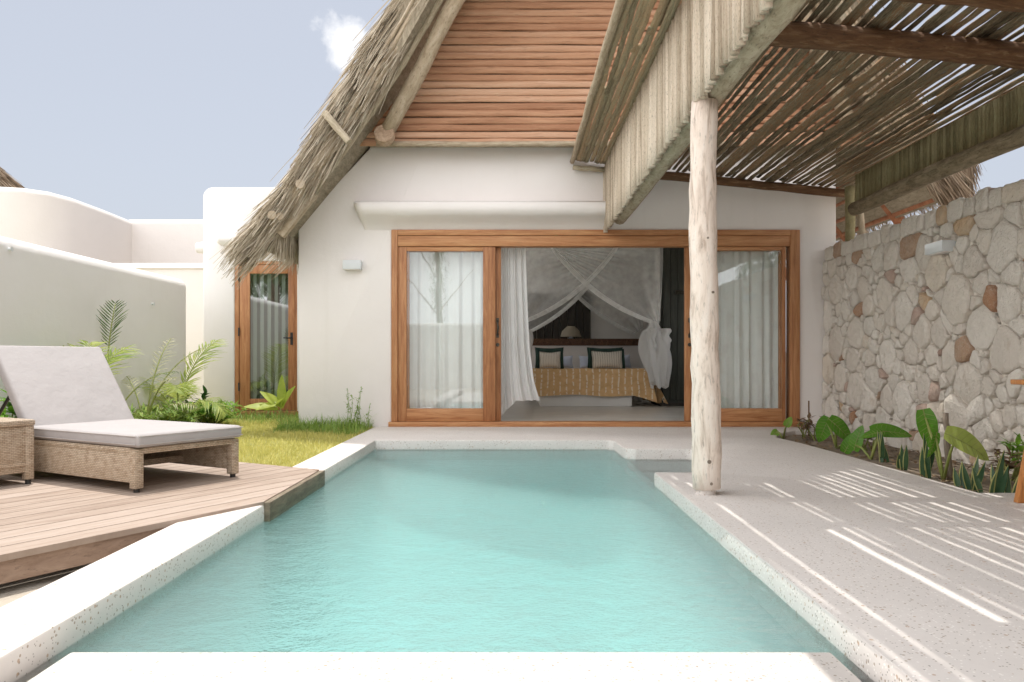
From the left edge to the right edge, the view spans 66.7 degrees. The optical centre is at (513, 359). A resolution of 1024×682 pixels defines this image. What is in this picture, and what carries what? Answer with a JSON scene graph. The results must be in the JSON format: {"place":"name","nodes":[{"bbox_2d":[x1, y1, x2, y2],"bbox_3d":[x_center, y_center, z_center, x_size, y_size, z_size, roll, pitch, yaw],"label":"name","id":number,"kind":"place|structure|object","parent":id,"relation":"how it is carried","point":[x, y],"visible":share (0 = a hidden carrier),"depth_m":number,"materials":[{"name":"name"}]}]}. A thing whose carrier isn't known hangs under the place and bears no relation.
{"place":"outdoors","nodes":[
{"label":"outdoors","id":0,"kind":"place"},
{"bbox_2d":[0,389,16,417],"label":"leafy shrub","id":1,"kind":"object","parent":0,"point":[10,408],"visible":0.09,"depth_m":6.20,"materials":[{"name":"green plant"}]},
{"bbox_2d":[0,167,25,188],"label":"thatched roof","id":2,"kind":"structure","parent":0,"point":[6,180],"depth_m":22.39,"materials":[{"name":"brown wicker"}]},
{"bbox_2d":[0,563,91,607],"bbox_3d":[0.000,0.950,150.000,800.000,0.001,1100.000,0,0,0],"label":"ground","id":3,"kind":"structure","parent":0,"point":[12,591],"depth_m":3.29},
{"bbox_2d":[0,187,131,262],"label":"garden wall","id":4,"kind":"structure","parent":3,"relation":"on","point":[54,221],"depth_m":13.65,"materials":[{"name":"paint"}]},
{"bbox_2d":[0,236,185,418],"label":"garden wall","id":5,"kind":"structure","parent":3,"relation":"on","point":[51,297],"depth_m":8.08,"materials":[{"name":"paint"}]},
{"bbox_2d":[114,263,202,401],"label":"garden wall","id":6,"kind":"structure","parent":3,"relation":"on","point":[190,275],"depth_m":12.98,"materials":[{"name":"paint"}]},
{"bbox_2d":[0,462,324,583],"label":"wooden deck","id":7,"kind":"structure","parent":3,"relation":"on","point":[51,522],"depth_m":4.25,"materials":[{"name":"brown wood"}]},
{"bbox_2d":[0,417,34,483],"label":"side table","id":8,"kind":"object","parent":7,"relation":"on","point":[16,445],"visible":1,"depth_m":4.86,"materials":[{"name":"wicker"}]},
{"bbox_2d":[0,345,242,492],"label":"sun lounger","id":9,"kind":"object","parent":7,"relation":"on","point":[70,401],"visible":0.92,"depth_m":5.24,"materials":[{"name":"fabric"}]},
{"bbox_2d":[129,220,202,262],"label":"garden wall","id":10,"kind":"structure","parent":3,"relation":"on","point":[164,241],"depth_m":16.09,"materials":[{"name":"paint"}]},
{"bbox_2d":[27,652,861,681],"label":"pool ledge","id":11,"kind":"object","parent":3,"relation":"on","point":[450,667],"visible":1,"depth_m":2.23,"materials":[{"name":"concrete"}]},
{"bbox_2d":[195,0,984,426],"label":"thatched house","id":12,"kind":"structure","parent":3,"relation":"on","point":[447,124],"depth_m":9.37,"materials":[{"name":"white paint"}]},
{"bbox_2d":[232,261,297,415],"bbox_3d":[-3.610,-0.310,11.358,0.950,2.260,0.205,0,0,0],"label":"narrow door","id":13,"kind":"structure","parent":12,"relation":"in","point":[242,294],"depth_m":11.33,"materials":[{"name":"brown wood"}]},
{"bbox_2d":[343,260,361,270],"bbox_3d":[-1.934,-1.134,9.318,0.216,0.113,0.115,0,0,0],"label":"wall lamp","id":14,"kind":"object","parent":12,"relation":"attached to","point":[352,265],"visible":1,"depth_m":9.26,"materials":[{"name":"white paint"}]},
{"bbox_2d":[410,252,482,407],"bbox_3d":[-0.850,-0.335,9.641,1.007,2.130,0.095,0,0,0],"label":"curtain","id":15,"kind":"object","parent":12,"relation":"hanging from","point":[446,329],"visible":0.74,"depth_m":9.64,"materials":[{"name":"white fabric"}]},
{"bbox_2d":[398,247,494,420],"bbox_3d":[-0.817,-0.313,9.398,1.188,2.110,0.045,0,0,0],"label":"glass door","id":16,"kind":"structure","parent":12,"relation":"in","point":[487,413],"depth_m":9.37,"materials":[{"name":"brown wood"}]},
{"bbox_2d":[407,247,500,420],"bbox_3d":[-0.778,-0.313,9.429,1.243,2.110,0.102,0,0,0],"label":"glass door","id":17,"kind":"structure","parent":12,"relation":"in","point":[497,249],"depth_m":9.43,"materials":[{"name":"brown wood"}]},
{"bbox_2d":[501,248,539,415],"bbox_3d":[0.077,-0.360,9.606,0.485,2.120,0.173,0,0,0],"label":"curtain","id":18,"kind":"object","parent":12,"relation":"hanging from","point":[517,381],"visible":0.94,"depth_m":9.61,"materials":[{"name":"white fabric"}]},
{"bbox_2d":[527,293,590,338],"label":"wall panel","id":19,"kind":"structure","parent":12,"relation":"attached to","point":[579,315],"depth_m":15.12,"materials":[{"name":"brown wood"}]},
{"bbox_2d":[684,247,780,420],"bbox_3d":[2.670,-0.313,9.427,1.195,2.110,0.107,0,0,0],"label":"glass door","id":20,"kind":"structure","parent":12,"relation":"in","point":[687,336],"depth_m":9.43,"materials":[{"name":"brown wood"}]},
{"bbox_2d":[717,251,777,407],"bbox_3d":[2.773,-0.335,9.621,1.134,2.130,0.092,0,0,0],"label":"curtain","id":21,"kind":"object","parent":12,"relation":"hanging from","point":[748,317],"visible":0.54,"depth_m":9.62,"materials":[{"name":"white fabric"}]},
{"bbox_2d":[717,247,785,420],"bbox_3d":[2.720,-0.313,9.398,1.120,2.110,0.045,0,0,0],"label":"glass door","id":22,"kind":"structure","parent":12,"relation":"in","point":[727,414],"depth_m":9.38,"materials":[{"name":"brown wood"}]},
{"bbox_2d":[821,179,1023,473],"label":"stone wall","id":23,"kind":"structure","parent":3,"relation":"on","point":[911,328],"depth_m":6.86,"materials":[{"name":"beige stone"}]},
{"bbox_2d":[925,240,955,255],"bbox_3d":[3.685,-0.966,6.714,0.130,0.098,0.280,0,0,0],"label":"wall lamp","id":24,"kind":"object","parent":23,"relation":"attached to","point":[940,247],"visible":0.96,"depth_m":6.63,"materials":[{"name":"white paint"}]},
{"bbox_2d":[191,410,373,466],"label":"lawn","id":25,"kind":"structure","parent":0,"point":[281,446],"depth_m":7.49,"materials":[{"name":"plant"}]},
{"bbox_2d":[67,339,143,374],"bbox_3d":[-3.843,0.311,7.233,0.793,1.028,1.240,0,0,-31],"label":"areca palm","id":26,"kind":"object","parent":25,"relation":"on","point":[111,357],"visible":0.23,"depth_m":7.56,"materials":[{"name":"green plant"}]},
{"bbox_2d":[96,300,178,400],"bbox_3d":[-3.937,0.094,8.138,0.813,1.450,0.279,0,0,-18],"label":"areca palm","id":27,"kind":"object","parent":25,"relation":"on","point":[111,329],"visible":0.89,"depth_m":8.05,"materials":[{"name":"green plant"}]},
{"bbox_2d":[121,338,201,418],"bbox_3d":[-3.849,0.284,8.577,1.391,1.071,0.688,0,0,40],"label":"areca palm","id":28,"kind":"object","parent":25,"relation":"on","point":[163,382],"visible":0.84,"depth_m":8.54,"materials":[{"name":"green plant"}]},
{"bbox_2d":[128,398,207,422],"bbox_3d":[-3.871,0.626,8.568,0.769,0.423,1.390,0,0,0],"label":"leafy shrub","id":29,"kind":"object","parent":25,"relation":"on","point":[170,413],"visible":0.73,"depth_m":8.56,"materials":[{"name":"green plant"}]},
{"bbox_2d":[133,339,237,421],"bbox_3d":[-4.122,0.276,9.426,1.521,1.096,1.442,0,0,20],"label":"areca palm","id":30,"kind":"object","parent":25,"relation":"on","point":[185,390],"visible":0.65,"depth_m":9.38,"materials":[{"name":"green plant"}]},
{"bbox_2d":[183,385,208,415],"bbox_3d":[-4.061,0.578,9.933,0.448,0.514,0.501,0,0,0],"label":"leafy shrub","id":31,"kind":"object","parent":25,"relation":"on","point":[203,395],"visible":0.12,"depth_m":10.04,"materials":[{"name":"green plant"}]},
{"bbox_2d":[187,399,247,423],"bbox_3d":[-3.736,0.652,9.575,0.849,0.371,1.120,0,0,0],"label":"leafy shrub","id":32,"kind":"object","parent":25,"relation":"on","point":[211,418],"visible":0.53,"depth_m":9.53,"materials":[{"name":"green plant"}]},
{"bbox_2d":[244,375,294,420],"bbox_3d":[-3.104,0.522,9.861,0.636,0.656,0.229,0,0,6],"label":"lime plant","id":33,"kind":"object","parent":25,"relation":"on","point":[279,400],"visible":0.95,"depth_m":9.91,"materials":[{"name":"green plant"}]},
{"bbox_2d":[218,387,375,434],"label":"weeds","id":34,"kind":"object","parent":25,"relation":"on","point":[330,425],"visible":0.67,"depth_m":9.04,"materials":[{"name":"green plant"}]},
{"bbox_2d":[15,449,873,681],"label":"pool water","id":35,"kind":"structure","parent":0,"point":[491,550],"depth_m":3.22,"materials":[{"name":"teal liquid"}]},
{"bbox_2d":[0,427,1023,681],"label":"terrace","id":36,"kind":"structure","parent":0,"point":[876,573],"depth_m":3.31,"materials":[{"name":"concrete"}]},
{"bbox_2d":[570,0,1023,494],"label":"pergola","id":37,"kind":"object","parent":36,"relation":"on","point":[703,58],"visible":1,"depth_m":5.84,"materials":[{"name":"wood"}]},
{"bbox_2d":[1010,379,1023,502],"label":"armchair","id":38,"kind":"object","parent":36,"relation":"on","point":[1019,495],"visible":1,"depth_m":4.35,"materials":[{"name":"orange wood"}]},
{"bbox_2d":[0,0,1023,241],"label":"sky","id":39,"kind":"structure","parent":0,"point":[126,109],"materials":[{"name":"blue"}]},
{"bbox_2d":[501,400,683,420],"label":"room floor","id":40,"kind":"structure","parent":0,"point":[534,410],"depth_m":11.17,"materials":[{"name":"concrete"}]},
{"bbox_2d":[537,395,631,405],"bbox_3d":[1.130,0.458,13.620,2.000,0.595,1.960,0,0,0],"label":"bed","id":41,"kind":"object","parent":40,"relation":"on","point":[572,400],"visible":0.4,"depth_m":12.65,"materials":[{"name":"fabric"}]},
{"bbox_2d":[532,368,667,403],"bbox_3d":[1.292,0.423,13.205,2.424,0.573,1.390,0,0,0],"label":"bedspread","id":42,"kind":"object","parent":41,"relation":"on","point":[609,382],"visible":0.84,"depth_m":12.57,"materials":[{"name":"yellow fabric"}]},
{"bbox_2d":[535,347,563,367],"bbox_3d":[0.610,-0.037,13.380,0.500,0.365,0.193,0,0,0],"label":"pillow","id":43,"kind":"object","parent":42,"relation":"on","point":[536,348],"visible":0.22,"depth_m":13.40,"materials":[{"name":"green fabric"}]},
{"bbox_2d":[537,349,563,368],"bbox_3d":[0.610,-0.012,13.160,0.456,0.333,0.210,0,0,0],"label":"pillow","id":44,"kind":"object","parent":42,"relation":"on","point":[552,358],"visible":1,"depth_m":13.11,"materials":[{"name":"beige fabric"}]},
{"bbox_2d":[552,355,572,367],"bbox_3d":[0.850,0.033,13.620,0.380,0.225,0.250,0,0,0],"label":"pillow","id":45,"kind":"object","parent":42,"relation":"on","point":[567,361],"visible":0.42,"depth_m":13.56,"materials":[{"name":"blue fabric"}]},
{"bbox_2d":[579,356,587,367],"bbox_3d":[1.320,0.033,13.620,0.360,0.225,0.250,0,0,0],"label":"pillow","id":46,"kind":"object","parent":42,"relation":"on","point":[583,361],"visible":0.39,"depth_m":13.57,"materials":[{"name":"white fabric"}]},
{"bbox_2d":[587,347,622,367],"bbox_3d":[1.570,-0.037,13.380,0.620,0.365,0.193,0,0,0],"label":"pillow","id":47,"kind":"object","parent":42,"relation":"on","point":[588,348],"visible":0.13,"depth_m":13.42,"materials":[{"name":"green fabric"}]},
{"bbox_2d":[589,349,624,368],"bbox_3d":[1.575,-0.018,13.160,0.606,0.344,0.210,0,0,0],"label":"pillow","id":48,"kind":"object","parent":42,"relation":"on","point":[602,358],"visible":0.98,"depth_m":13.11,"materials":[{"name":"beige fabric"}]},
{"bbox_2d":[624,354,631,367],"bbox_3d":[1.900,0.022,13.620,0.300,0.245,0.250,0,0,0],"label":"pillow","id":49,"kind":"object","parent":42,"relation":"on","point":[627,361],"visible":0.34,"depth_m":13.56,"materials":[{"name":"blue fabric"}]},
{"bbox_2d":[532,339,644,399],"bbox_3d":[0.975,0.177,14.742,3.190,1.155,0.275,0,0,0],"label":"headboard","id":50,"kind":"object","parent":40,"relation":"on","point":[576,348],"visible":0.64,"depth_m":14.66,"materials":[{"name":"white paint"}]},
{"bbox_2d":[560,326,580,338],"bbox_3d":[1.080,-0.520,14.760,0.400,0.240,0.400,0,0,0],"label":"table lamp","id":51,"kind":"object","parent":50,"relation":"on","point":[570,332],"visible":1,"depth_m":14.63,"materials":[{"name":"beige fabric"}]},
{"bbox_2d":[651,248,683,405],"bbox_3d":[3.010,-0.723,13.115,1.220,2.955,1.010,0,0,0],"label":"curtain","id":52,"kind":"object","parent":40,"relation":"on","point":[671,311],"visible":0.35,"depth_m":12.69,"materials":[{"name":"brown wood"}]},
{"bbox_2d":[526,248,671,388],"bbox_3d":[1.153,-0.747,13.425,2.755,2.414,2.351,0,0,0],"label":"mosquito net","id":53,"kind":"object","parent":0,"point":[655,340],"visible":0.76,"depth_m":12.46,"materials":[{"name":"white fabric"}]},
{"bbox_2d":[780,434,1016,492],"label":"bed soil","id":54,"kind":"structure","parent":0,"point":[913,466],"depth_m":6.64,"materials":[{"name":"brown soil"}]},
{"bbox_2d":[770,417,791,438],"bbox_3d":[2.802,0.722,8.150,0.140,0.271,0.299,0,0,0],"label":"elephant ear","id":55,"kind":"object","parent":54,"relation":"on","point":[787,422],"visible":0.95,"depth_m":8.14},
{"bbox_2d":[791,413,815,438],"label":"dry shrub","id":56,"kind":"object","parent":54,"relation":"on","point":[809,415],"visible":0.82,"depth_m":8.36,"materials":[{"name":"brown plant"}]},
{"bbox_2d":[803,416,820,440],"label":"dry shrub","id":57,"kind":"object","parent":54,"relation":"on","point":[808,427],"visible":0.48,"depth_m":8.24,"materials":[{"name":"brown plant"}]},
{"bbox_2d":[815,415,852,453],"bbox_3d":[3.086,0.692,7.274,0.296,0.336,0.636,0,0,0],"label":"elephant ear","id":58,"kind":"object","parent":54,"relation":"on","point":[826,427],"visible":0.77,"depth_m":7.43},
{"bbox_2d":[862,430,875,450],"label":"dry shrub","id":59,"kind":"object","parent":54,"relation":"on","point":[865,445],"visible":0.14,"depth_m":7.26,"materials":[{"name":"brown plant"}]},
{"bbox_2d":[848,423,911,459],"bbox_3d":[3.117,0.700,6.651,0.506,0.317,0.262,0,0,32],"label":"elephant ear","id":60,"kind":"object","parent":54,"relation":"on","point":[856,438],"visible":0.94,"depth_m":6.65},
{"bbox_2d":[877,431,888,461],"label":"snake plant","id":61,"kind":"object","parent":54,"relation":"on","point":[882,452],"visible":0.94,"depth_m":6.45,"materials":[{"name":"green plant"}]},
{"bbox_2d":[896,444,908,469],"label":"snake plant","id":62,"kind":"object","parent":54,"relation":"on","point":[902,461],"visible":0.98,"depth_m":6.00,"materials":[{"name":"green plant"}]},
{"bbox_2d":[919,433,934,478],"bbox_3d":[2.984,0.688,5.590,0.096,0.334,0.111,0,0,0],"label":"snake plant","id":63,"kind":"object","parent":54,"relation":"on","point":[925,465],"visible":0.94,"depth_m":5.59,"materials":[{"name":"green plant"}]},
{"bbox_2d":[943,413,952,479],"bbox_3d":[3.066,0.612,5.490,0.071,0.478,0.055,0,0,0],"label":"snake plant","id":64,"kind":"object","parent":54,"relation":"on","point":[947,447],"visible":0.61,"depth_m":5.48,"materials":[{"name":"green plant"}]},
{"bbox_2d":[916,408,989,480],"bbox_3d":[3.012,0.602,5.452,0.297,0.505,0.473,0,0,-29],"label":"elephant ear","id":65,"kind":"object","parent":54,"relation":"on","point":[964,440],"visible":0.97,"depth_m":5.44},
{"bbox_2d":[953,456,985,492],"bbox_3d":[2.974,0.736,5.052,0.115,0.236,0.222,0,0,-9],"label":"snake plant","id":66,"kind":"object","parent":54,"relation":"on","point":[964,480],"visible":0.93,"depth_m":5.05,"materials":[{"name":"green plant"}]},
{"bbox_2d":[989,450,1018,492],"bbox_3d":[3.024,0.698,4.810,0.133,0.314,0.289,0,0,0],"label":"snake plant","id":67,"kind":"object","parent":54,"relation":"on","point":[1000,481],"visible":0.79,"depth_m":4.77,"materials":[{"name":"green plant"}]},
{"bbox_2d":[987,443,1022,473],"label":"dry shrub","id":68,"kind":"object","parent":54,"relation":"on","point":[1006,462],"visible":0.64,"depth_m":5.24,"materials":[{"name":"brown plant"}]},
{"bbox_2d":[998,432,1023,481],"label":"leafy shrub","id":69,"kind":"object","parent":54,"relation":"on","point":[1019,447],"visible":0.69,"depth_m":5.42,"materials":[{"name":"green plant"}]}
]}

